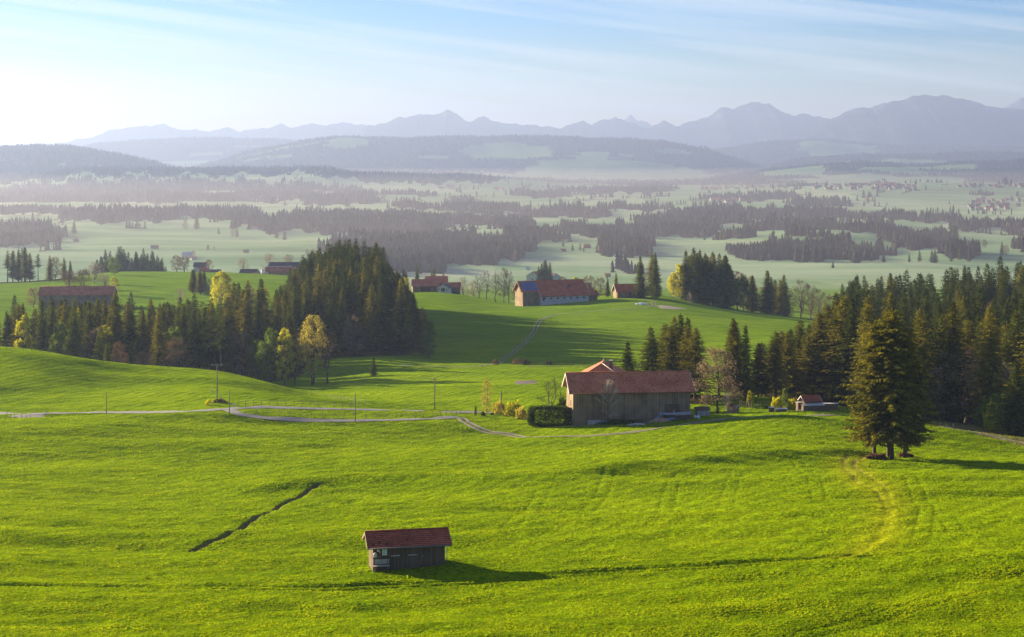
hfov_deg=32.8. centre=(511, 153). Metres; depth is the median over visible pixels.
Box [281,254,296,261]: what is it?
bare tree
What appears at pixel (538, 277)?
spruce tree
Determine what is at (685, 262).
spruce tree
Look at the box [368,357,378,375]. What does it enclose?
spruce tree
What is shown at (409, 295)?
spruce tree
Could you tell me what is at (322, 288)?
spruce tree
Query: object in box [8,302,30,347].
spruce tree
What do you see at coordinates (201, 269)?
house
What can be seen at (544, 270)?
spruce tree
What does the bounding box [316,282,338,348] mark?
spruce tree
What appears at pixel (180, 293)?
bare tree
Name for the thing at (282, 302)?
spruce tree
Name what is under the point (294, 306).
spruce tree
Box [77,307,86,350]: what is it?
spruce tree
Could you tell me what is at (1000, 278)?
spruce tree
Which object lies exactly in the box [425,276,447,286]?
red roof farm
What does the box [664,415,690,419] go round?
timber stack
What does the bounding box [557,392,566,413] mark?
yew tree
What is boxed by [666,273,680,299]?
broadleaf tree
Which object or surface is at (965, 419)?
bare tree
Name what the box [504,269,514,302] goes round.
bare tree
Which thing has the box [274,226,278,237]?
spruce tree
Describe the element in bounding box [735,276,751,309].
broadleaf tree
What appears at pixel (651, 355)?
spruce tree
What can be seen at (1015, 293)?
spruce tree
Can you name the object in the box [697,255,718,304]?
spruce tree
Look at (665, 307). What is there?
gravel yard
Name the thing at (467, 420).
track
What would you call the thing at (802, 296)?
bare tree
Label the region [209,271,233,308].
broadleaf tree
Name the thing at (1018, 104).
mountain ridge
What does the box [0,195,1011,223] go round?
distant woodland
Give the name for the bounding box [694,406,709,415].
stack
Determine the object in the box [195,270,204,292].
spruce tree
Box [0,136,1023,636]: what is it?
ground
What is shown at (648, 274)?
spruce tree
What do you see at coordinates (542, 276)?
spruce tree
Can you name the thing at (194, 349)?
spruce tree
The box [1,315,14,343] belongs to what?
spruce tree
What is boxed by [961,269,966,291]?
spruce tree
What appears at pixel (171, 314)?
spruce tree
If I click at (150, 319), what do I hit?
spruce tree
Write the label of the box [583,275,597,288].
broadleaf tree
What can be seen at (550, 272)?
spruce tree
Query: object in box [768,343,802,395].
spruce tree
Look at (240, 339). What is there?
broadleaf tree
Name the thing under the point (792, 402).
flowering bush
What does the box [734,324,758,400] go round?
spruce tree
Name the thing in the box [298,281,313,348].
spruce tree
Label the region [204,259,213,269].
broadleaf tree
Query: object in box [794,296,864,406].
spruce tree
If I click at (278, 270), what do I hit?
barn
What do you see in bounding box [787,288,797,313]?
bare tree
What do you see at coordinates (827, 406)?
log stack
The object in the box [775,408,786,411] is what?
log stack
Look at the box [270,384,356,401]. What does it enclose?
fence
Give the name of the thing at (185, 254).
field barn
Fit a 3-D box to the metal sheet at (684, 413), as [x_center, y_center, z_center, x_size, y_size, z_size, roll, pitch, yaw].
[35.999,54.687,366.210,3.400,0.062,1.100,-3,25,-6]
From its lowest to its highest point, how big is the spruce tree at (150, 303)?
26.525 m
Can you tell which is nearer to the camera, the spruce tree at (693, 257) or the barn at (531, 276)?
the spruce tree at (693, 257)
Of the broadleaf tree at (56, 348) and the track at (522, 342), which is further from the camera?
the track at (522, 342)
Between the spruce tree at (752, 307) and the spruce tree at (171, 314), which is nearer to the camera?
the spruce tree at (171, 314)
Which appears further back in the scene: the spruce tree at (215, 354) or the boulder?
the spruce tree at (215, 354)
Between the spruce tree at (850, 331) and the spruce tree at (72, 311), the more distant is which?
the spruce tree at (72, 311)
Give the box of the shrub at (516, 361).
[512,359,520,364]
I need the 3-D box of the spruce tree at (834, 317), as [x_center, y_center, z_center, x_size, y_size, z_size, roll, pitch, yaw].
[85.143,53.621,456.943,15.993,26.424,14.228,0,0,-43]
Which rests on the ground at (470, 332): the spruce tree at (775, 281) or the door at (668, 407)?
the spruce tree at (775, 281)
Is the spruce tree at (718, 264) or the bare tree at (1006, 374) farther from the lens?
the spruce tree at (718, 264)
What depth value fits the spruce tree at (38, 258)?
1160.23 m
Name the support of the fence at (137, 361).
on the ground at (470, 332)
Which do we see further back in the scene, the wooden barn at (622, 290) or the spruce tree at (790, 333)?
the wooden barn at (622, 290)
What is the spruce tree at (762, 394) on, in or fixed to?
on the ground at (470, 332)
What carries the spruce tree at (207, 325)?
on the ground at (470, 332)
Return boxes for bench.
[373,559,389,572]
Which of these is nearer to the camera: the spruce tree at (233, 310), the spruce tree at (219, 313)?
the spruce tree at (219, 313)
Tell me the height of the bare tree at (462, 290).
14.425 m
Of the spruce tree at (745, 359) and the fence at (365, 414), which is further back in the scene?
the spruce tree at (745, 359)
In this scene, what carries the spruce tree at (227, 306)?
on the ground at (470, 332)
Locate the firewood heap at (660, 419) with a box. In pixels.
[649,417,670,421]
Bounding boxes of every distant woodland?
[0,134,1023,181]
[0,150,1023,203]
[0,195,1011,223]
[0,211,1023,273]
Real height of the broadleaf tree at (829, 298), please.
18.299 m
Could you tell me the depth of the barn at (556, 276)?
1499.48 m
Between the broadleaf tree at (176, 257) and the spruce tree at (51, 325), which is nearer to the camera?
the spruce tree at (51, 325)
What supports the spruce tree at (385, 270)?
on the ground at (470, 332)
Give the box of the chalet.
[588,288,599,299]
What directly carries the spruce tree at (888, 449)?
on the ground at (470, 332)
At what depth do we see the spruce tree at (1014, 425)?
384.32 m
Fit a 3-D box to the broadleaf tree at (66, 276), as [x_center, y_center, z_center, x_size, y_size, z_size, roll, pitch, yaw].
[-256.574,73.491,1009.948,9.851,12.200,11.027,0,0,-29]
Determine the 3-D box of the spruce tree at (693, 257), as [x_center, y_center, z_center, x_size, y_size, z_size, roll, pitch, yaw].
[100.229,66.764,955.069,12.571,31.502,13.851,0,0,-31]
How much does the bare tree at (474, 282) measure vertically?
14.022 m
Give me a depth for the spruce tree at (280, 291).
673.71 m
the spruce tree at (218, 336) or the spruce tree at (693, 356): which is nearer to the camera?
the spruce tree at (693, 356)
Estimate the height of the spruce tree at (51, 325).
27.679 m
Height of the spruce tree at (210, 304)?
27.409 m
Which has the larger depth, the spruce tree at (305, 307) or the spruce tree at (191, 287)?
the spruce tree at (191, 287)
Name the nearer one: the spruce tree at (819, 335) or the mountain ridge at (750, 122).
the spruce tree at (819, 335)
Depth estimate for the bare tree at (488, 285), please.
979.84 m
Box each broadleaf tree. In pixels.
[13,313,33,348]
[25,287,38,306]
[47,321,70,354]
[48,257,62,278]
[62,270,77,285]
[73,270,91,285]
[82,326,113,359]
[91,324,117,361]
[107,257,120,274]
[110,277,119,289]
[110,342,129,362]
[130,336,147,363]
[136,350,153,364]
[158,337,192,367]
[162,325,187,366]
[170,255,182,271]
[177,256,190,271]
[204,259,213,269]
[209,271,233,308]
[227,329,253,376]
[246,339,270,380]
[254,328,284,382]
[261,287,270,304]
[275,328,296,385]
[295,312,329,384]
[339,315,366,355]
[403,277,409,286]
[418,321,437,357]
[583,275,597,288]
[592,277,606,295]
[666,264,687,299]
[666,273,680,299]
[692,346,743,413]
[731,272,741,302]
[734,270,747,308]
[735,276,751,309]
[746,390,753,405]
[781,388,788,407]
[821,294,835,311]
[982,239,987,247]
[984,393,1010,433]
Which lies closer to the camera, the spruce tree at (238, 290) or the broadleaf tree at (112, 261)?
the spruce tree at (238, 290)
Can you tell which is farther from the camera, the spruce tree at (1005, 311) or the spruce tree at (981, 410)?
the spruce tree at (1005, 311)
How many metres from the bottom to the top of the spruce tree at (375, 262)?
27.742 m
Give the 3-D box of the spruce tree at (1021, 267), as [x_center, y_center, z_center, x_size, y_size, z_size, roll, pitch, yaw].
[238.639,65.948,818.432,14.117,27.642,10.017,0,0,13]
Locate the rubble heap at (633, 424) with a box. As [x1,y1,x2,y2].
[627,423,645,425]
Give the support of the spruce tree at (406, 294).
on the ground at (470, 332)
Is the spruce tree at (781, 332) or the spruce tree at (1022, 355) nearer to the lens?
the spruce tree at (1022, 355)
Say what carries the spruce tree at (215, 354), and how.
on the ground at (470, 332)
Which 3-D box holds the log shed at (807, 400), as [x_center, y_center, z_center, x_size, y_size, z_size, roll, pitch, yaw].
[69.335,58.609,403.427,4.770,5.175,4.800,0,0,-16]
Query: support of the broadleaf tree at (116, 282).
on the ground at (470, 332)
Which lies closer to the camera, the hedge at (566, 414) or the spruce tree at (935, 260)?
the hedge at (566, 414)
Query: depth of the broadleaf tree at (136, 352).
584.33 m
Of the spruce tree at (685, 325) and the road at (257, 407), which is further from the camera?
the spruce tree at (685, 325)
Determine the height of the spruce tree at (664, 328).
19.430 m
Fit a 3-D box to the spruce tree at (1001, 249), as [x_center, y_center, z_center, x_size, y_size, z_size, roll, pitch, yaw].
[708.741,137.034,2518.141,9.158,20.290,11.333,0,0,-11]
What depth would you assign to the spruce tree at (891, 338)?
291.03 m
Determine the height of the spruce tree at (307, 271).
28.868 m
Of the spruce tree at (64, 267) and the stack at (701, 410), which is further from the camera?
the spruce tree at (64, 267)
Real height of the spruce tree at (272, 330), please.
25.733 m
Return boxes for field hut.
[362,527,451,571]
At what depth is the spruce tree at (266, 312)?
642.53 m
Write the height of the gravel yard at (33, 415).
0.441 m
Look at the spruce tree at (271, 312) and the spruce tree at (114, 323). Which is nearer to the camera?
the spruce tree at (114, 323)
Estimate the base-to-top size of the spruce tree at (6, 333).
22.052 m
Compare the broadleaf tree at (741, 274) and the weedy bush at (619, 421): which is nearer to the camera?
the weedy bush at (619, 421)
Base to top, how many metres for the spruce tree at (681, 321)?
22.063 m
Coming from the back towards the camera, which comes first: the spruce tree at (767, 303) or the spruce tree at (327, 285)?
the spruce tree at (767, 303)
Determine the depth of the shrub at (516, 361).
608.06 m
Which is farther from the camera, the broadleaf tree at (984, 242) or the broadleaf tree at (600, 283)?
the broadleaf tree at (984, 242)
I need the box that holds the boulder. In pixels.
[897,451,913,456]
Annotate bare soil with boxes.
[514,380,536,383]
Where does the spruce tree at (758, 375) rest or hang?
on the ground at (470, 332)
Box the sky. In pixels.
[0,0,1023,145]
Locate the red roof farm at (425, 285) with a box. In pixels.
[411,279,438,291]
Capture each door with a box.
[420,287,429,291]
[422,547,430,564]
[527,293,534,300]
[574,411,585,423]
[665,404,678,412]
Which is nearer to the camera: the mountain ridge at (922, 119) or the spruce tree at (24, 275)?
the spruce tree at (24, 275)
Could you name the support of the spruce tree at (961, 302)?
on the ground at (470, 332)
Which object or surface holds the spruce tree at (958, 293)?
on the ground at (470, 332)
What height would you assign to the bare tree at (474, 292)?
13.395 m
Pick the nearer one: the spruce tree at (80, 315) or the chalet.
the spruce tree at (80, 315)
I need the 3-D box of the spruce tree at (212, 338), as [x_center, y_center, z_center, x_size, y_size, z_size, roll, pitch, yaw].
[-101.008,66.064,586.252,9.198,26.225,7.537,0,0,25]
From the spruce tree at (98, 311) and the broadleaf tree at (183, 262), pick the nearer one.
the spruce tree at (98, 311)
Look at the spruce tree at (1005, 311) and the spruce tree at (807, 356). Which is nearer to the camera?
the spruce tree at (807, 356)
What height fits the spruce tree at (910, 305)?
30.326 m
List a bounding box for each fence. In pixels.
[6,345,255,377]
[239,400,358,407]
[250,409,460,418]
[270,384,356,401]
[739,400,770,407]
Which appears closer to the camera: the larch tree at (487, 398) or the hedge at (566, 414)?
the hedge at (566, 414)
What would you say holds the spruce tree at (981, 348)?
on the ground at (470, 332)
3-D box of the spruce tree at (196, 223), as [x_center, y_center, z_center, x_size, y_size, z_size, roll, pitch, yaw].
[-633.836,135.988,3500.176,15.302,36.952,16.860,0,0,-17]
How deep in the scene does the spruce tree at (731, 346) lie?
432.71 m
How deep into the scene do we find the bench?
154.80 m
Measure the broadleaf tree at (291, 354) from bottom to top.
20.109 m
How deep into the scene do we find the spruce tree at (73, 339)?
560.55 m
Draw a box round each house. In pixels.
[193,262,206,268]
[193,266,210,271]
[210,269,221,271]
[239,269,259,273]
[438,283,452,292]
[581,357,624,371]
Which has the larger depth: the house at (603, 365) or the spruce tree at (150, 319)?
the spruce tree at (150, 319)
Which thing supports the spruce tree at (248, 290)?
on the ground at (470, 332)
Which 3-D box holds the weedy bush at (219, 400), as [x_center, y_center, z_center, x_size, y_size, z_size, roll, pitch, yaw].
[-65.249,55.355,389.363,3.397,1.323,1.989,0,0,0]
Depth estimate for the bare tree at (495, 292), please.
959.98 m
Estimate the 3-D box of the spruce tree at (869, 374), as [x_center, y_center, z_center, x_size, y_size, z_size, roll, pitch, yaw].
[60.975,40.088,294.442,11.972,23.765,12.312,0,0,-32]
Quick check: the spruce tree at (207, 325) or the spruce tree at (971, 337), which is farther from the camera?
the spruce tree at (207, 325)
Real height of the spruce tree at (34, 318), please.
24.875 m
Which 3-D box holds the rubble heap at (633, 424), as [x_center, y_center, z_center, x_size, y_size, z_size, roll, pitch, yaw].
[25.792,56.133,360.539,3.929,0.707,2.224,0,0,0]
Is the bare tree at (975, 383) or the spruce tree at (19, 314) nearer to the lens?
the bare tree at (975, 383)
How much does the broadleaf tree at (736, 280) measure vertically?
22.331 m
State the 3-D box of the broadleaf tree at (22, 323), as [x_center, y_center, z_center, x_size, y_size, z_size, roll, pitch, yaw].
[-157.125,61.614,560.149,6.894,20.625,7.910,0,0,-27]
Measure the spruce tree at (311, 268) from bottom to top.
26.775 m
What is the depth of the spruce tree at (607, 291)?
959.85 m
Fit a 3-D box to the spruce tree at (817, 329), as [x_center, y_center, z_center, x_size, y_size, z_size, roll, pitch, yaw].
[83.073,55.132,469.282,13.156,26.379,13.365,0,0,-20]
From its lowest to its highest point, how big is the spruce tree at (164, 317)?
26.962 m
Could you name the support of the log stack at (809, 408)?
on the ground at (470, 332)
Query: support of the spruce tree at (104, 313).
on the ground at (470, 332)
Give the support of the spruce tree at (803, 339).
on the ground at (470, 332)
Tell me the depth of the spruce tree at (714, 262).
956.87 m
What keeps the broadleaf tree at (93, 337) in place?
on the ground at (470, 332)
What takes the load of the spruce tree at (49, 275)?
on the ground at (470, 332)
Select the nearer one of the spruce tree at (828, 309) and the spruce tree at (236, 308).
the spruce tree at (828, 309)
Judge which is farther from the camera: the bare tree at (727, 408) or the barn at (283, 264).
the barn at (283, 264)
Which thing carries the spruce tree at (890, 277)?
on the ground at (470, 332)
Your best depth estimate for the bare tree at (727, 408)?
371.60 m
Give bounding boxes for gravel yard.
[9,413,49,417]
[656,305,684,308]
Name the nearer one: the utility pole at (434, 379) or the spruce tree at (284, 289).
the utility pole at (434, 379)
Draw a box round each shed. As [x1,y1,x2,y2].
[444,282,460,293]
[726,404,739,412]
[797,394,824,410]
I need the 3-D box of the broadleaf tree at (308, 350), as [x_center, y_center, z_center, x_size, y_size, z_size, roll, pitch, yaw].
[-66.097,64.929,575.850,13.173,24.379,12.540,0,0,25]
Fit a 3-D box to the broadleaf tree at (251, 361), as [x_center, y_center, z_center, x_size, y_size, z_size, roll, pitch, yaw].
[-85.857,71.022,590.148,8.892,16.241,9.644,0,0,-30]
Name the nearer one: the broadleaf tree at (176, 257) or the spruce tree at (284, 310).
the spruce tree at (284, 310)
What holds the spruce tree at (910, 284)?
on the ground at (470, 332)
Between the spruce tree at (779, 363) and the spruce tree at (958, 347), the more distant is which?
the spruce tree at (779, 363)
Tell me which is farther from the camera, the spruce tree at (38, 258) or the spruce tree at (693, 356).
the spruce tree at (38, 258)
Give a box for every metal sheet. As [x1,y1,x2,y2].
[659,412,675,414]
[675,411,690,414]
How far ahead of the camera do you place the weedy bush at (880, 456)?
291.35 m
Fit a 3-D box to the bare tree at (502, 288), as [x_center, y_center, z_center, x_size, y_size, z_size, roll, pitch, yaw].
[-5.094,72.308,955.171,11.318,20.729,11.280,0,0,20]
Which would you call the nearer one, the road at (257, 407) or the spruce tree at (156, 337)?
the road at (257, 407)
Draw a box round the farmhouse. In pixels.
[512,279,589,305]
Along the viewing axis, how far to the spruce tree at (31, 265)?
1162.27 m
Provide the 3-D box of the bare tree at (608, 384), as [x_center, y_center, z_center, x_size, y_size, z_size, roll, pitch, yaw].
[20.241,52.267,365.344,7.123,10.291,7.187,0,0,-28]
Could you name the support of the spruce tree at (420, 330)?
on the ground at (470, 332)
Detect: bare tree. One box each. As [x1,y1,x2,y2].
[85,262,102,283]
[95,274,110,285]
[144,336,156,364]
[175,288,187,302]
[205,278,212,293]
[236,257,248,269]
[260,254,277,272]
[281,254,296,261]
[287,333,302,384]
[316,328,340,383]
[458,277,469,294]
[467,281,478,296]
[471,275,483,297]
[480,271,492,299]
[489,273,501,301]
[496,268,510,302]
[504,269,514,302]
[536,377,566,405]
[594,381,622,420]
[721,392,731,413]
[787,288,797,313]
[790,279,813,317]
[800,284,821,318]
[811,289,826,318]
[960,347,985,422]
[966,359,1007,421]
[994,361,1014,397]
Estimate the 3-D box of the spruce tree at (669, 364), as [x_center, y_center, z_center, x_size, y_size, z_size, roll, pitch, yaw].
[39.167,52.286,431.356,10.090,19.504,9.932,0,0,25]
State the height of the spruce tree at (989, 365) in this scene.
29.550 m
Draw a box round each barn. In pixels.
[37,286,116,307]
[151,245,158,248]
[181,252,191,257]
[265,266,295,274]
[268,262,299,268]
[526,271,540,280]
[551,273,561,279]
[562,370,694,425]
[583,244,590,247]
[611,283,644,297]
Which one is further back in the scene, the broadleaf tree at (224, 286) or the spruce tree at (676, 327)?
the broadleaf tree at (224, 286)
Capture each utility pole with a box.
[211,364,223,403]
[432,378,436,408]
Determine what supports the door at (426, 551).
in the field hut
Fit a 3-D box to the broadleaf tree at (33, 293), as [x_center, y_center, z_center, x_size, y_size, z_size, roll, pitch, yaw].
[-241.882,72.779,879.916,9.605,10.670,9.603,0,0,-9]
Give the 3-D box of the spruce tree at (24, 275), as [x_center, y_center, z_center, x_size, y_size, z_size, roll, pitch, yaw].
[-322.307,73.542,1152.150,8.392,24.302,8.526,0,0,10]
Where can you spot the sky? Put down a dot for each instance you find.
(70, 70)
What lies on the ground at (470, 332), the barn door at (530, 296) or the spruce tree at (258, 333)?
the spruce tree at (258, 333)
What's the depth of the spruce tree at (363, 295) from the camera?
693.13 m
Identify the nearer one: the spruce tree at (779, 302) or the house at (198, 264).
the spruce tree at (779, 302)
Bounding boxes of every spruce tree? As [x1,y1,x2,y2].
[0,310,13,346]
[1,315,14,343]
[3,250,10,281]
[6,251,19,281]
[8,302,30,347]
[13,249,22,279]
[14,305,36,349]
[15,252,22,281]
[18,248,29,281]
[26,253,36,280]
[28,308,38,348]
[31,300,50,351]
[34,254,43,280]
[44,255,54,281]
[45,299,58,350]
[47,302,72,354]
[55,299,67,321]
[60,258,67,279]
[62,298,85,357]
[67,261,73,279]
[68,307,82,350]
[71,222,76,233]
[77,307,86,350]
[79,300,97,357]
[90,298,108,342]
[95,291,128,363]
[97,307,110,360]
[101,298,111,337]
[103,344,111,361]
[112,307,130,350]
[122,301,136,354]
[127,344,135,363]
[129,310,151,364]
[146,301,154,318]
[146,308,154,343]
[147,307,170,365]
[148,304,170,362]
[148,311,172,365]
[154,355,159,365]
[165,308,171,341]
[168,303,175,328]
[170,305,182,364]
[171,304,191,366]
[179,311,208,369]
[186,301,198,331]
[188,270,196,292]
[191,311,212,368]
[194,212,199,229]
[194,271,205,294]
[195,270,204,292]
[199,301,205,320]
[201,306,212,361]
[202,270,207,291]
[202,298,216,320]
[202,309,213,363]
[203,311,224,369]
[207,303,215,329]
[209,309,230,370]
[209,312,235,369]
[209,315,228,372]
[215,305,221,338]
[215,308,240,372]
[215,314,240,372]
[216,298,222,312]
[217,297,240,357]
[225,283,237,309]
[227,302,244,358]
[231,282,240,309]
[232,297,241,361]
[235,293,256,365]
[238,289,250,327]
[242,280,255,335]
[244,307,270,371]
[250,279,269,330]
[250,289,262,342]
[253,301,270,356]
[260,290,268,314]
[261,296,282,349]
[265,295,291,369]
[266,306,279,369]
[270,284,287,311]
[270,288,278,319]
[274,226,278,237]
[278,282,290,308]
[278,294,297,348]
[281,301,290,334]
[284,305,302,370]
[287,269,301,300]
[288,286,305,353]
[297,281,313,326]
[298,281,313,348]
[302,269,314,304]
[307,253,316,284]
[309,263,327,301]
[309,279,325,345]
[309,285,323,345]
[310,271,328,325]
[314,270,333,313]
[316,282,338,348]
[317,290,342,354]
[324,259,332,282]
[325,256,341,272]
[329,261,341,286]
[342,242,349,263]
[347,268,358,325]
[353,269,370,337]
[360,285,383,350]
[365,283,392,349]
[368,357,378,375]
[371,261,387,299]
[372,265,386,300]
[382,260,388,289]
[388,283,414,353]
[389,278,413,345]
[403,286,414,343]
[406,290,416,334]
[411,310,426,340]
[413,266,418,278]
[413,307,428,355]
[416,310,430,345]
[536,266,541,279]
[539,263,544,279]
[542,261,548,279]
[545,265,550,279]
[548,262,553,279]
[605,277,610,296]
[620,341,640,370]
[631,256,647,297]
[633,326,663,370]
[639,323,668,370]
[644,254,661,298]
[648,253,661,299]
[648,259,663,292]
[651,326,692,370]
[660,317,684,361]
[674,324,703,374]
[675,312,693,394]
[677,251,690,300]
[679,327,723,398]
[682,247,698,296]
[682,253,711,303]
[684,317,692,368]
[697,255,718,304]
[700,258,712,303]
[705,256,744,308]
[709,254,718,303]
[712,318,755,396]
[714,253,722,303]
[717,257,738,307]
[720,322,742,391]
[721,324,742,382]
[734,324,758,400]
[742,280,761,312]
[744,275,760,311]
[749,343,776,396]
[751,343,774,396]
[755,269,778,313]
[758,330,793,397]
[761,277,776,313]
[764,342,776,393]
[767,336,800,397]
[768,331,805,397]
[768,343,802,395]
[770,280,779,314]
[773,280,786,314]
[774,275,795,316]
[778,330,792,345]
[788,329,794,354]
[789,339,810,398]
[793,320,806,346]
[793,334,824,394]
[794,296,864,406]
[794,325,803,347]
[797,312,835,396]
[801,333,806,357]
[803,304,836,402]
[807,313,828,402]
[818,309,843,405]
[823,294,862,406]
[830,291,843,314]
[835,321,911,453]
[842,293,878,404]
[846,307,941,458]
[852,292,860,308]
[854,322,917,455]
[877,291,926,389]
[879,272,894,310]
[881,326,947,457]
[906,289,915,319]
[907,282,914,303]
[912,309,944,415]
[922,314,969,421]
[924,299,977,421]
[929,251,933,262]
[930,312,973,420]
[933,249,937,262]
[954,289,962,308]
[954,294,964,325]
[956,317,980,422]
[957,296,970,325]
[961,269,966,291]
[963,306,1011,418]
[970,318,1003,420]
[973,313,1009,419]
[994,359,1023,436]
[995,272,1010,297]
[996,302,1010,348]
[996,323,1013,388]
[999,243,1004,253]
[1000,310,1023,382]
[1002,329,1023,421]
[1011,287,1020,313]
[1012,265,1023,295]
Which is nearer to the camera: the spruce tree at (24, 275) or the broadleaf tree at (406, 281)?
the broadleaf tree at (406, 281)
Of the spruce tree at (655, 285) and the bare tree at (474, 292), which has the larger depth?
the bare tree at (474, 292)
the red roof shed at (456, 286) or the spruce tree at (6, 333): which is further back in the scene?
the red roof shed at (456, 286)
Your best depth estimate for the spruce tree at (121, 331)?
610.54 m
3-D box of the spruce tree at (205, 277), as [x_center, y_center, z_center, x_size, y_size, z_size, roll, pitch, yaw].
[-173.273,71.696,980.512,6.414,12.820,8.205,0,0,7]
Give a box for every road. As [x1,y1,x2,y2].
[0,406,490,413]
[223,409,457,421]
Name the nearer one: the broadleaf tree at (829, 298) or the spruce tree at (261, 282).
the spruce tree at (261, 282)
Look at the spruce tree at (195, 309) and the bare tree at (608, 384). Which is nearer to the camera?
the bare tree at (608, 384)
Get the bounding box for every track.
[399,300,655,366]
[404,299,652,366]
[454,414,1012,440]
[457,415,1023,443]
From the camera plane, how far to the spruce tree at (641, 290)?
937.75 m
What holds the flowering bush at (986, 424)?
on the ground at (470, 332)
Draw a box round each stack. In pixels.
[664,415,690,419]
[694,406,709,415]
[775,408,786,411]
[796,401,800,410]
[800,404,819,410]
[820,403,830,410]
[830,402,838,409]
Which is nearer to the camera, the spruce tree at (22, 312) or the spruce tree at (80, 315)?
the spruce tree at (22, 312)
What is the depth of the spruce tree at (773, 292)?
1001.27 m
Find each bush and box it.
[205,398,211,405]
[213,398,227,402]
[491,399,505,413]
[503,400,524,416]
[515,406,527,419]
[595,418,643,424]
[770,396,783,408]
[787,397,796,409]
[865,453,889,459]
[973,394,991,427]
[982,408,1006,432]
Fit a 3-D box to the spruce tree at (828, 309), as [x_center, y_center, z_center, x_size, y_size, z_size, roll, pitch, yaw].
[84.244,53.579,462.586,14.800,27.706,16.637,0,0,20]
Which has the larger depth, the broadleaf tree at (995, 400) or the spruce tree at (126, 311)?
the spruce tree at (126, 311)
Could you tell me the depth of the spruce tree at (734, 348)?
442.23 m
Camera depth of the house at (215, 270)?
1282.88 m
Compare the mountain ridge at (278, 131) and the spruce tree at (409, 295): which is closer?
the spruce tree at (409, 295)
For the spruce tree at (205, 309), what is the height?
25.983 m
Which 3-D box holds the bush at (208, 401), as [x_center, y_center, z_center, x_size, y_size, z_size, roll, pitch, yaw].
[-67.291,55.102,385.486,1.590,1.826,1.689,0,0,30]
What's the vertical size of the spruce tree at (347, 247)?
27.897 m
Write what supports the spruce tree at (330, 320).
on the ground at (470, 332)
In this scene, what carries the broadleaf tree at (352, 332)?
on the ground at (470, 332)
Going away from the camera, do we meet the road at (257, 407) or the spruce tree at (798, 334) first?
the road at (257, 407)
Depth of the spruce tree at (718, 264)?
961.29 m
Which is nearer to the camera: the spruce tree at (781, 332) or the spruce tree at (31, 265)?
the spruce tree at (781, 332)
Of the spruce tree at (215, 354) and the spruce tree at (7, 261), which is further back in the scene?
the spruce tree at (7, 261)
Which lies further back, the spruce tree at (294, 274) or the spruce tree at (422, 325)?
the spruce tree at (294, 274)
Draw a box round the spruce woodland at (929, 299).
[9,238,1023,376]
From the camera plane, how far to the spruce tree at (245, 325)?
644.81 m
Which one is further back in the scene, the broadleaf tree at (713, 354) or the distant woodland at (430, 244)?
the distant woodland at (430, 244)
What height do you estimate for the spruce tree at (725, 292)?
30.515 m
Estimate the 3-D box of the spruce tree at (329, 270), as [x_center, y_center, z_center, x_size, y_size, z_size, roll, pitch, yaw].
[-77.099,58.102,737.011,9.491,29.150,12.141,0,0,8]
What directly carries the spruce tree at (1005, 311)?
on the ground at (470, 332)
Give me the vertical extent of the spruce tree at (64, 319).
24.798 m
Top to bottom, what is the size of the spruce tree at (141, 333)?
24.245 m
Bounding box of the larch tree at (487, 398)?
[480,379,492,412]
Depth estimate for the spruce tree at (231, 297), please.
694.32 m
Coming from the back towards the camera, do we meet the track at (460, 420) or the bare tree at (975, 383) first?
the bare tree at (975, 383)
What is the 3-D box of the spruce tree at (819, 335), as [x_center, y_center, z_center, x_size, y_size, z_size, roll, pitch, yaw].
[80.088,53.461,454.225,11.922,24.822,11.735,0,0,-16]
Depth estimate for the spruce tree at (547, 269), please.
1484.65 m
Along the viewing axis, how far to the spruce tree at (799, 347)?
465.56 m
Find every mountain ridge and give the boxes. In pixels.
[46,122,367,146]
[355,102,829,148]
[624,98,1023,127]
[795,94,1023,146]
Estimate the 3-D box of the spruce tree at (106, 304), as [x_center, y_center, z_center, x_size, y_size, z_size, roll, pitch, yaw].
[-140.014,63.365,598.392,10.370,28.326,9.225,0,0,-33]
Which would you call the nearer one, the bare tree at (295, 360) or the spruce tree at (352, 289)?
the bare tree at (295, 360)
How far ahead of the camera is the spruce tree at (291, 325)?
624.44 m
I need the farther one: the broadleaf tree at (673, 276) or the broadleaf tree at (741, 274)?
the broadleaf tree at (741, 274)
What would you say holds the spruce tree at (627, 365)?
on the ground at (470, 332)
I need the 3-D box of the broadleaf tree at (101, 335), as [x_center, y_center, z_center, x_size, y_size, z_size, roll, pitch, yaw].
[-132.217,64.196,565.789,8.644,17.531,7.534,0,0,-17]
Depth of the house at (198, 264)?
1501.07 m
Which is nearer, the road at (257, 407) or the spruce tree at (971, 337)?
the road at (257, 407)
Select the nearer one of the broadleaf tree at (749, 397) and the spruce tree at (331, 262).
the broadleaf tree at (749, 397)
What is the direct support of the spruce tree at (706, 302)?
on the ground at (470, 332)
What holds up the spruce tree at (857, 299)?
on the ground at (470, 332)
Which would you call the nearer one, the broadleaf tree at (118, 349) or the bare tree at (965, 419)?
the bare tree at (965, 419)
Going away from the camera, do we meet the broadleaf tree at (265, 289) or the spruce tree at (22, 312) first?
the spruce tree at (22, 312)
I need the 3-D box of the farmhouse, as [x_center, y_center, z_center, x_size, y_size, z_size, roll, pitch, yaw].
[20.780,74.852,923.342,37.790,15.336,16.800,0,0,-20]
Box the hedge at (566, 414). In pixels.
[526,405,571,426]
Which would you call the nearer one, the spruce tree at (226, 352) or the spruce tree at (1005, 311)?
the spruce tree at (1005, 311)
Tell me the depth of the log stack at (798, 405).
404.41 m
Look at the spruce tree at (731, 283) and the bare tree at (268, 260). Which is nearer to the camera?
the spruce tree at (731, 283)
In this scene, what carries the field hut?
on the ground at (470, 332)
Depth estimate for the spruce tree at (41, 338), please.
594.97 m

